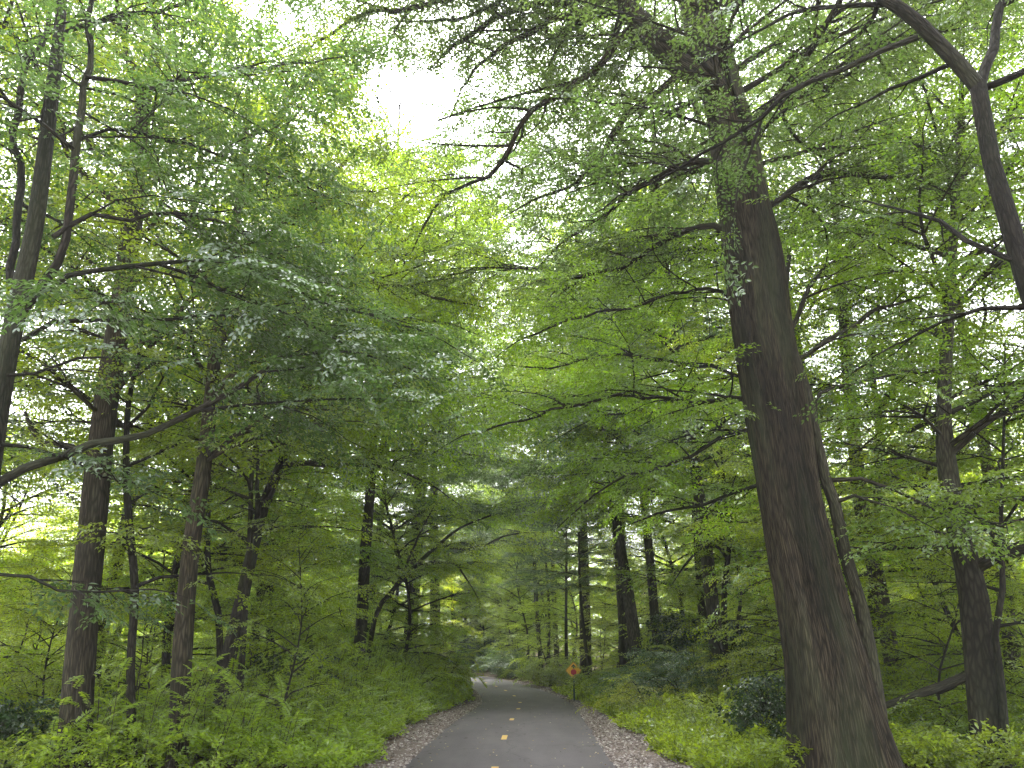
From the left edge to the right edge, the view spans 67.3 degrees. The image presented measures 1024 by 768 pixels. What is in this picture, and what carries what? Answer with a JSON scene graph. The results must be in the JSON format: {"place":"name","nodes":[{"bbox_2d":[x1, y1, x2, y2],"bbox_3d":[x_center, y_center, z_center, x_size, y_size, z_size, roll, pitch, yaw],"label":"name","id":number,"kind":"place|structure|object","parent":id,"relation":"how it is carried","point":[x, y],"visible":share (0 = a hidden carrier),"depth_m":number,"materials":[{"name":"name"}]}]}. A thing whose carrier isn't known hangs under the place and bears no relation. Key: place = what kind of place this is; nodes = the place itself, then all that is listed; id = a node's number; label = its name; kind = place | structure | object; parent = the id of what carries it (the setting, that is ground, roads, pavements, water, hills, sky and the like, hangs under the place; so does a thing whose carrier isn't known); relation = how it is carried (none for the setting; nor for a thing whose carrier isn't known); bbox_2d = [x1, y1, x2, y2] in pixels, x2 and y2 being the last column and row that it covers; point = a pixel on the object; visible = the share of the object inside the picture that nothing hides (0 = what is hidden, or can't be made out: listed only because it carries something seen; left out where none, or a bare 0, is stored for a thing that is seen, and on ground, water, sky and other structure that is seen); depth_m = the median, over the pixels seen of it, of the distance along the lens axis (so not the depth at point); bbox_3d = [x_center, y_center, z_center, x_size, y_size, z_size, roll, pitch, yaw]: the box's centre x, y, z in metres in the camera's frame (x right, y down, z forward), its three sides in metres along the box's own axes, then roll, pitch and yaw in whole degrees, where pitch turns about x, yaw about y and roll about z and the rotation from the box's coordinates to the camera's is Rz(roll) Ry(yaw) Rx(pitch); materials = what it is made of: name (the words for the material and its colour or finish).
{"place":"outdoors","nodes":[
{"label":"outdoors","id":0,"kind":"place"},
{"bbox_2d":[405,676,616,767],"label":"path","id":1,"kind":"structure","parent":0,"point":[518,747],"depth_m":14.23,"materials":[{"name":"grey asphalt"}]},
{"bbox_2d":[0,0,1023,638],"label":"sky","id":2,"kind":"structure","parent":0,"point":[416,87],"materials":[{"name":"white"}]},
{"bbox_2d":[2,640,1023,767],"bbox_3d":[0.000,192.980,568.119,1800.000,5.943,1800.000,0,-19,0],"label":"ground","id":3,"kind":"structure","parent":0,"point":[488,674],"depth_m":17.37,"materials":[{"name":"soil"}]},
{"bbox_2d":[0,319,88,713],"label":"sapling","id":4,"kind":"object","parent":3,"relation":"on","point":[29,651],"visible":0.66,"depth_m":13.97,"materials":[{"name":"green plant"}]},
{"bbox_2d":[0,465,96,709],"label":"sapling","id":5,"kind":"object","parent":3,"relation":"on","point":[37,575],"visible":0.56,"depth_m":16.13,"materials":[{"name":"green plant"}]},
{"bbox_2d":[0,527,116,715],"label":"sapling","id":6,"kind":"object","parent":3,"relation":"on","point":[36,600],"visible":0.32,"depth_m":17.96,"materials":[{"name":"green plant"}]},
{"bbox_2d":[0,388,118,696],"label":"understory tree","id":7,"kind":"object","parent":3,"relation":"on","point":[13,497],"visible":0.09,"depth_m":26.08,"materials":[{"name":"green plant"}]},
{"bbox_2d":[0,545,141,693],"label":"sapling","id":8,"kind":"object","parent":3,"relation":"on","point":[31,640],"visible":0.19,"depth_m":19.16,"materials":[{"name":"green plant"}]},
{"bbox_2d":[0,517,145,718],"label":"sapling","id":9,"kind":"object","parent":3,"relation":"on","point":[45,671],"visible":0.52,"depth_m":15.14,"materials":[{"name":"green plant"}]},
{"bbox_2d":[0,678,152,767],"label":"shrub","id":10,"kind":"object","parent":3,"relation":"on","point":[9,726],"visible":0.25,"depth_m":11.87,"materials":[{"name":"green plant"}]},
{"bbox_2d":[0,665,156,723],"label":"shrub","id":11,"kind":"object","parent":3,"relation":"on","point":[9,685],"visible":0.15,"depth_m":15.30,"materials":[{"name":"green plant"}]},
{"bbox_2d":[0,348,159,679],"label":"understory tree","id":12,"kind":"object","parent":3,"relation":"on","point":[9,515],"visible":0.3,"depth_m":21.23,"materials":[{"name":"green plant"}]},
{"bbox_2d":[0,0,188,597],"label":"canopy tree","id":13,"kind":"object","parent":3,"relation":"on","point":[42,344],"visible":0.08,"depth_m":20.23,"materials":[{"name":"green plant"}]},
{"bbox_2d":[43,574,217,734],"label":"sapling","id":14,"kind":"object","parent":3,"relation":"on","point":[156,616],"visible":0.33,"depth_m":14.06,"materials":[{"name":"green plant"}]},
{"bbox_2d":[0,350,276,693],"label":"understory tree","id":15,"kind":"object","parent":3,"relation":"on","point":[120,628],"visible":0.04,"depth_m":23.27,"materials":[{"name":"green plant"}]},
{"bbox_2d":[0,0,282,509],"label":"canopy tree","id":16,"kind":"object","parent":3,"relation":"on","point":[93,141],"visible":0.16,"depth_m":16.35,"materials":[{"name":"green plant"}]},
{"bbox_2d":[55,555,253,705],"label":"sapling","id":17,"kind":"object","parent":3,"relation":"on","point":[147,641],"visible":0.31,"depth_m":16.97,"materials":[{"name":"green plant"}]},
{"bbox_2d":[37,444,284,707],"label":"sapling","id":18,"kind":"object","parent":3,"relation":"on","point":[107,637],"visible":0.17,"depth_m":18.93,"materials":[{"name":"green plant"}]},
{"bbox_2d":[0,169,336,767],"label":"young tree","id":19,"kind":"object","parent":3,"relation":"on","point":[130,535],"visible":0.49,"depth_m":12.41,"materials":[{"name":"green plant"}]},
{"bbox_2d":[1,299,342,692],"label":"understory tree","id":20,"kind":"object","parent":3,"relation":"on","point":[166,657],"visible":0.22,"depth_m":17.91,"materials":[{"name":"green plant"}]},
{"bbox_2d":[0,0,394,767],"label":"broadleaf tree","id":21,"kind":"object","parent":3,"relation":"on","point":[80,654],"visible":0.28,"depth_m":12.74,"materials":[{"name":"green plant"}]},
{"bbox_2d":[0,276,397,662],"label":"understory tree","id":22,"kind":"object","parent":3,"relation":"on","point":[75,517],"visible":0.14,"depth_m":20.82,"materials":[{"name":"green plant"}]},
{"bbox_2d":[60,301,359,672],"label":"young tree","id":23,"kind":"object","parent":3,"relation":"on","point":[217,612],"visible":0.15,"depth_m":16.61,"materials":[{"name":"green plant"}]},
{"bbox_2d":[0,0,422,704],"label":"canopy tree","id":24,"kind":"object","parent":3,"relation":"on","point":[100,628],"visible":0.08,"depth_m":22.12,"materials":[{"name":"green plant"}]},
{"bbox_2d":[0,628,475,767],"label":"undergrowth","id":25,"kind":"object","parent":3,"relation":"on","point":[288,742],"visible":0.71,"depth_m":11.17,"materials":[{"name":"green plant"}]},
{"bbox_2d":[36,104,469,676],"bbox_3d":[-8.204,0.130,26.630,13.027,21.158,13.017,6,-19,-14],"label":"canopy tree","id":26,"kind":"object","parent":3,"relation":"on","point":[369,549],"visible":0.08,"depth_m":24.60,"materials":[{"name":"green plant"}]},
{"bbox_2d":[93,252,415,733],"bbox_3d":[-5.387,2.264,15.428,6.057,9.318,6.567,9,-21,-24],"label":"young tree","id":27,"kind":"object","parent":3,"relation":"on","point":[250,530],"visible":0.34,"depth_m":14.62,"materials":[{"name":"green plant"}]},
{"bbox_2d":[192,564,322,688],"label":"sapling","id":28,"kind":"object","parent":3,"relation":"on","point":[259,606],"visible":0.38,"depth_m":17.73,"materials":[{"name":"green plant"}]},
{"bbox_2d":[0,0,515,636],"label":"broadleaf tree","id":29,"kind":"object","parent":3,"relation":"on","point":[274,280],"visible":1,"depth_m":8.99,"materials":[{"name":"green plant"}]},
{"bbox_2d":[193,645,339,692],"bbox_3d":[-5.880,7.160,18.530,3.703,1.686,3.593,0,-19,0],"label":"shrub","id":30,"kind":"object","parent":3,"relation":"on","point":[275,665],"visible":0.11,"depth_m":17.90,"materials":[{"name":"green plant"}]},
{"bbox_2d":[193,449,355,683],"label":"understory tree","id":31,"kind":"object","parent":3,"relation":"on","point":[301,639],"visible":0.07,"depth_m":26.96,"materials":[{"name":"green plant"}]},
{"bbox_2d":[0,0,557,767],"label":"broadleaf tree","id":32,"kind":"object","parent":3,"relation":"on","point":[182,650],"visible":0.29,"depth_m":13.95,"materials":[{"name":"green plant"}]},
{"bbox_2d":[168,509,399,744],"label":"sapling","id":33,"kind":"object","parent":3,"relation":"on","point":[303,662],"visible":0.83,"depth_m":13.07,"materials":[{"name":"green plant"}]},
{"bbox_2d":[195,438,380,683],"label":"understory tree","id":34,"kind":"object","parent":3,"relation":"on","point":[330,560],"visible":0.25,"depth_m":23.54,"materials":[{"name":"green plant"}]},
{"bbox_2d":[69,80,543,710],"bbox_3d":[-3.862,0.202,16.913,10.052,14.384,8.375,5,-20,-15],"label":"broadleaf tree","id":35,"kind":"object","parent":3,"relation":"on","point":[261,510],"visible":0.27,"depth_m":16.03,"materials":[{"name":"green plant"}]},
{"bbox_2d":[239,538,380,674],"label":"sapling","id":36,"kind":"object","parent":3,"relation":"on","point":[322,630],"visible":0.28,"depth_m":22.06,"materials":[{"name":"green plant"}]},
{"bbox_2d":[304,439,469,666],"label":"understory tree","id":37,"kind":"object","parent":3,"relation":"on","point":[387,534],"visible":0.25,"depth_m":30.07,"materials":[{"name":"green plant"}]},
{"bbox_2d":[209,0,565,678],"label":"broadleaf tree","id":38,"kind":"object","parent":3,"relation":"on","point":[363,580],"visible":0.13,"depth_m":26.82,"materials":[{"name":"green plant"}]},
{"bbox_2d":[288,259,529,643],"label":"canopy tree","id":39,"kind":"object","parent":3,"relation":"on","point":[410,511],"visible":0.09,"depth_m":33.07,"materials":[{"name":"green plant"}]},
{"bbox_2d":[279,197,540,573],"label":"canopy tree","id":40,"kind":"object","parent":3,"relation":"on","point":[470,536],"visible":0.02,"depth_m":47.16,"materials":[{"name":"green plant"}]},
{"bbox_2d":[357,657,468,705],"bbox_3d":[-3.130,8.942,22.800,3.765,1.606,3.877,0,-19,0],"label":"shrub","id":41,"kind":"object","parent":3,"relation":"on","point":[442,682],"visible":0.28,"depth_m":22.53,"materials":[{"name":"green plant"}]},
{"bbox_2d":[317,437,509,682],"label":"understory tree","id":42,"kind":"object","parent":3,"relation":"on","point":[409,610],"visible":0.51,"depth_m":27.50,"materials":[{"name":"green plant"}]},
{"bbox_2d":[358,697,480,767],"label":"gravel verge","id":43,"kind":"structure","parent":3,"relation":"on","point":[407,750],"depth_m":13.65,"materials":[{"name":"grey gravel"}]},
{"bbox_2d":[278,155,569,658],"bbox_3d":[-4.215,1.753,37.387,15.347,24.944,15.358,-4,-20,10],"label":"canopy tree","id":44,"kind":"object","parent":3,"relation":"on","point":[503,519],"visible":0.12,"depth_m":35.68,"materials":[{"name":"green plant"}]},
{"bbox_2d":[331,295,536,651],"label":"canopy tree","id":45,"kind":"object","parent":3,"relation":"on","point":[484,473],"visible":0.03,"depth_m":43.55,"materials":[{"name":"green plant"}]},
{"bbox_2d":[359,301,525,663],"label":"broadleaf tree","id":46,"kind":"object","parent":3,"relation":"on","point":[479,540],"visible":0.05,"depth_m":45.22,"materials":[{"name":"green plant"}]},
{"bbox_2d":[406,645,486,693],"bbox_3d":[-2.354,10.060,26.649,2.955,1.890,3.658,0,-19,0],"label":"shrub","id":47,"kind":"object","parent":3,"relation":"on","point":[463,666],"visible":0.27,"depth_m":26.75,"materials":[{"name":"green plant"}]},
{"bbox_2d":[352,488,559,669],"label":"leaning tree","id":48,"kind":"object","parent":3,"relation":"on","point":[405,573],"visible":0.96,"depth_m":24.80,"materials":[{"name":"green plant"}]},
{"bbox_2d":[1,512,1009,666],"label":"distant woods","id":49,"kind":"object","parent":3,"relation":"on","point":[481,635],"visible":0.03,"depth_m":67.97,"materials":[{"name":"green plant"}]},
{"bbox_2d":[471,646,546,678],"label":"shrub","id":50,"kind":"object","parent":3,"relation":"on","point":[495,660],"visible":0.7,"depth_m":47.64,"materials":[{"name":"green plant"}]},
{"bbox_2d":[0,665,1023,767],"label":"ground cover","id":51,"kind":"object","parent":3,"relation":"on","point":[1016,715],"visible":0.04,"depth_m":11.68,"materials":[{"name":"green plant"}]},
{"bbox_2d":[352,676,691,767],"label":"gravel verge","id":52,"kind":"structure","parent":3,"relation":"on","point":[636,752],"depth_m":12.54,"materials":[{"name":"grey gravel"}]},
{"bbox_2d":[474,536,578,663],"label":"understory tree","id":53,"kind":"object","parent":3,"relation":"on","point":[505,609],"visible":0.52,"depth_m":51.48,"materials":[{"name":"green plant"}]},
{"bbox_2d":[454,378,605,676],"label":"canopy tree","id":54,"kind":"object","parent":3,"relation":"on","point":[540,654],"visible":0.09,"depth_m":50.03,"materials":[{"name":"green plant"}]},
{"bbox_2d":[492,656,582,686],"bbox_3d":[1.671,14.213,37.694,4.277,1.769,4.285,-11,-22,29],"label":"shrub","id":55,"kind":"object","parent":3,"relation":"on","point":[542,673],"visible":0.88,"depth_m":36.88,"materials":[{"name":"green plant"}]},
{"bbox_2d":[496,586,579,680],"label":"sapling","id":56,"kind":"object","parent":3,"relation":"on","point":[535,637],"visible":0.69,"depth_m":45.47,"materials":[{"name":"green plant"}]},
{"bbox_2d":[456,179,633,682],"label":"tall tree","id":57,"kind":"object","parent":3,"relation":"on","point":[582,656],"visible":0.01,"depth_m":42.59,"materials":[{"name":"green plant"}]},
{"bbox_2d":[491,448,600,676],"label":"canopy tree","id":58,"kind":"object","parent":3,"relation":"on","point":[516,554],"visible":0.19,"depth_m":48.60,"materials":[{"name":"green plant"}]},
{"bbox_2d":[489,527,606,664],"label":"understory tree","id":59,"kind":"object","parent":3,"relation":"on","point":[533,616],"visible":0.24,"depth_m":53.47,"materials":[{"name":"green plant"}]},
{"bbox_2d":[443,320,662,666],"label":"canopy tree","id":60,"kind":"object","parent":3,"relation":"on","point":[540,535],"visible":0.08,"depth_m":56.11,"materials":[{"name":"green plant"}]},
{"bbox_2d":[510,528,617,665],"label":"understory tree","id":61,"kind":"object","parent":3,"relation":"on","point":[563,614],"visible":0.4,"depth_m":47.07,"materials":[{"name":"green plant"}]},
{"bbox_2d":[497,448,637,683],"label":"canopy tree","id":62,"kind":"object","parent":3,"relation":"on","point":[566,578],"visible":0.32,"depth_m":41.82,"materials":[{"name":"green plant"}]},
{"bbox_2d":[507,432,638,677],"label":"canopy tree","id":63,"kind":"object","parent":3,"relation":"on","point":[579,553],"visible":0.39,"depth_m":38.87,"materials":[{"name":"green plant"}]},
{"bbox_2d":[369,189,779,556],"bbox_3d":[1.594,1.190,13.267,9.115,9.848,6.604,16,-24,-38],"label":"young tree","id":64,"kind":"object","parent":3,"relation":"on","point":[618,395],"visible":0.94,"depth_m":13.45,"materials":[{"name":"green plant"}]},
{"bbox_2d":[429,83,743,669],"bbox_3d":[3.660,-0.512,36.637,15.796,28.643,17.915,-5,-20,13],"label":"canopy tree","id":65,"kind":"object","parent":3,"relation":"on","point":[623,646],"visible":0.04,"depth_m":34.77,"materials":[{"name":"green plant"}]},
{"bbox_2d":[461,213,733,668],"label":"broadleaf tree","id":66,"kind":"object","parent":3,"relation":"on","point":[632,625],"visible":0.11,"depth_m":29.90,"materials":[{"name":"green plant"}]},
{"bbox_2d":[200,0,1023,767],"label":"old tree","id":67,"kind":"object","parent":3,"relation":"on","point":[834,714],"visible":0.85,"depth_m":13.62,"materials":[{"name":"brown plant"}]},
{"bbox_2d":[505,190,742,657],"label":"broadleaf tree","id":68,"kind":"object","parent":3,"relation":"on","point":[653,601],"visible":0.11,"depth_m":28.61,"materials":[{"name":"green plant"}]},
{"bbox_2d":[568,503,694,671],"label":"understory tree","id":69,"kind":"object","parent":3,"relation":"on","point":[606,588],"visible":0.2,"depth_m":39.42,"materials":[{"name":"green plant"}]},
{"bbox_2d":[575,673,717,717],"bbox_3d":[3.226,7.583,18.515,3.396,1.210,3.573,0,-19,0],"label":"shrub","id":70,"kind":"object","parent":3,"relation":"on","point":[643,700],"visible":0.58,"depth_m":18.19,"materials":[{"name":"green plant"}]},
{"bbox_2d":[417,0,890,677],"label":"canopy tree","id":71,"kind":"object","parent":3,"relation":"on","point":[707,562],"visible":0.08,"depth_m":23.45,"materials":[{"name":"green plant"}]},
{"bbox_2d":[571,418,767,672],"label":"understory tree","id":72,"kind":"object","parent":3,"relation":"on","point":[670,562],"visible":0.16,"depth_m":32.08,"materials":[{"name":"green plant"}]},
{"bbox_2d":[586,640,763,701],"bbox_3d":[4.158,7.294,19.118,4.515,1.831,5.010,0,-19,0],"label":"shrub","id":73,"kind":"object","parent":3,"relation":"on","point":[675,673],"visible":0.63,"depth_m":18.62,"materials":[{"name":"green plant"}]},
{"bbox_2d":[596,362,764,683],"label":"young tree","id":74,"kind":"object","parent":3,"relation":"on","point":[726,554],"visible":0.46,"depth_m":20.31,"materials":[{"name":"green plant"}]},
{"bbox_2d":[506,165,861,623],"bbox_3d":[6.201,1.128,28.398,12.342,20.045,12.332,7,-19,-15],"label":"canopy tree","id":75,"kind":"object","parent":3,"relation":"on","point":[655,568],"visible":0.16,"depth_m":26.76,"materials":[{"name":"green plant"}]},
{"bbox_2d":[624,607,772,684],"bbox_3d":[5.870,8.637,24.506,5.290,2.934,4.774,12,-22,-32],"label":"shrub","id":76,"kind":"object","parent":3,"relation":"on","point":[682,643],"visible":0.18,"depth_m":24.00,"materials":[{"name":"green plant"}]},
{"bbox_2d":[620,394,782,687],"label":"understory tree","id":77,"kind":"object","parent":3,"relation":"on","point":[740,609],"visible":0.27,"depth_m":23.57,"materials":[{"name":"green plant"}]},
{"bbox_2d":[677,641,784,701],"bbox_3d":[5.618,6.807,17.694,4.035,1.674,3.019,-8,-20,21],"label":"shrub","id":78,"kind":"object","parent":3,"relation":"on","point":[723,664],"visible":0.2,"depth_m":17.51,"materials":[{"name":"green plant"}]},
{"bbox_2d":[709,667,786,741],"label":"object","id":79,"kind":"object","parent":3,"relation":"on","point":[777,711],"visible":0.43,"depth_m":12.19,"materials":[{"name":"green plant"}]},
{"bbox_2d":[479,0,1023,423],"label":"broadleaf tree","id":80,"kind":"object","parent":3,"relation":"on","point":[969,76],"visible":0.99,"depth_m":8.41,"materials":[{"name":"green plant"}]},
{"bbox_2d":[668,436,866,666],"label":"understory tree","id":81,"kind":"object","parent":3,"relation":"on","point":[759,591],"visible":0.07,"depth_m":25.95,"materials":[{"name":"green plant"}]},
{"bbox_2d":[551,664,1023,767],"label":"undergrowth","id":82,"kind":"object","parent":3,"relation":"on","point":[702,743],"visible":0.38,"depth_m":11.05,"materials":[{"name":"green plant"}]},
{"bbox_2d":[597,28,1019,601],"bbox_3d":[9.601,-0.669,25.420,13.017,21.158,13.027,-5,-20,12],"label":"canopy tree","id":83,"kind":"object","parent":3,"relation":"on","point":[664,351],"visible":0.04,"depth_m":24.08,"materials":[{"name":"green plant"}]},
{"bbox_2d":[696,448,936,710],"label":"sapling","id":84,"kind":"object","parent":3,"relation":"on","point":[769,599],"visible":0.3,"depth_m":15.01,"materials":[{"name":"green plant"}]},
{"bbox_2d":[647,262,1023,697],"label":"understory tree","id":85,"kind":"object","parent":3,"relation":"on","point":[756,528],"visible":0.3,"depth_m":17.24,"materials":[{"name":"green plant"}]},
{"bbox_2d":[650,0,1023,722],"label":"broadleaf tree","id":86,"kind":"object","parent":3,"relation":"on","point":[860,506],"visible":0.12,"depth_m":18.89,"materials":[{"name":"green plant"}]},
{"bbox_2d":[739,463,957,712],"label":"sapling","id":87,"kind":"object","parent":3,"relation":"on","point":[913,607],"visible":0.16,"depth_m":16.27,"materials":[{"name":"green plant"}]},
{"bbox_2d":[701,0,1023,690],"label":"canopy tree","id":88,"kind":"object","parent":3,"relation":"on","point":[988,468],"visible":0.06,"depth_m":20.42,"materials":[{"name":"green plant"}]},
{"bbox_2d":[702,0,1023,767],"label":"forked tree","id":89,"kind":"object","parent":3,"relation":"on","point":[977,676],"visible":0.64,"depth_m":12.66,"materials":[{"name":"green plant"}]},
{"bbox_2d":[733,262,993,642],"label":"young tree","id":90,"kind":"object","parent":3,"relation":"on","point":[870,596],"visible":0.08,"depth_m":21.38,"materials":[{"name":"green plant"}]},
{"bbox_2d":[786,192,1023,719],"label":"slim tree","id":91,"kind":"object","parent":3,"relation":"on","point":[860,605],"visible":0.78,"depth_m":11.86,"materials":[{"name":"green plant"}]},
{"bbox_2d":[823,271,1023,767],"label":"young tree","id":92,"kind":"object","parent":3,"relation":"on","point":[1000,680],"visible":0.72,"depth_m":12.04,"materials":[{"name":"green plant"}]},
{"bbox_2d":[824,305,1023,697],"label":"understory tree","id":93,"kind":"object","parent":3,"relation":"on","point":[938,651],"visible":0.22,"depth_m":16.09,"materials":[{"name":"green plant"}]},
{"bbox_2d":[828,0,1023,542],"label":"canopy tree","id":94,"kind":"object","parent":3,"relation":"on","point":[990,206],"visible":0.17,"depth_m":16.76,"materials":[{"name":"green plant"}]},
{"bbox_2d":[848,485,1023,736],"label":"sapling","id":95,"kind":"object","parent":3,"relation":"on","point":[948,641],"visible":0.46,"depth_m":13.35,"materials":[{"name":"green plant"}]},
{"bbox_2d":[874,633,1023,711],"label":"shrub","id":96,"kind":"object","parent":3,"relation":"on","point":[943,677],"visible":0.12,"depth_m":16.97,"materials":[{"name":"green plant"}]},
{"bbox_2d":[880,665,1023,734],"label":"shrub","id":97,"kind":"object","parent":3,"relation":"on","point":[945,708],"visible":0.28,"depth_m":14.12,"materials":[{"name":"green plant"}]},
{"bbox_2d":[891,712,1023,767],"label":"shrub","id":98,"kind":"object","parent":3,"relation":"on","point":[960,723],"visible":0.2,"depth_m":11.62,"materials":[{"name":"green plant"}]},
{"bbox_2d":[928,556,1023,738],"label":"sapling","id":99,"kind":"object","parent":3,"relation":"on","point":[1016,640],"visible":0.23,"depth_m":14.55,"materials":[{"name":"green plant"}]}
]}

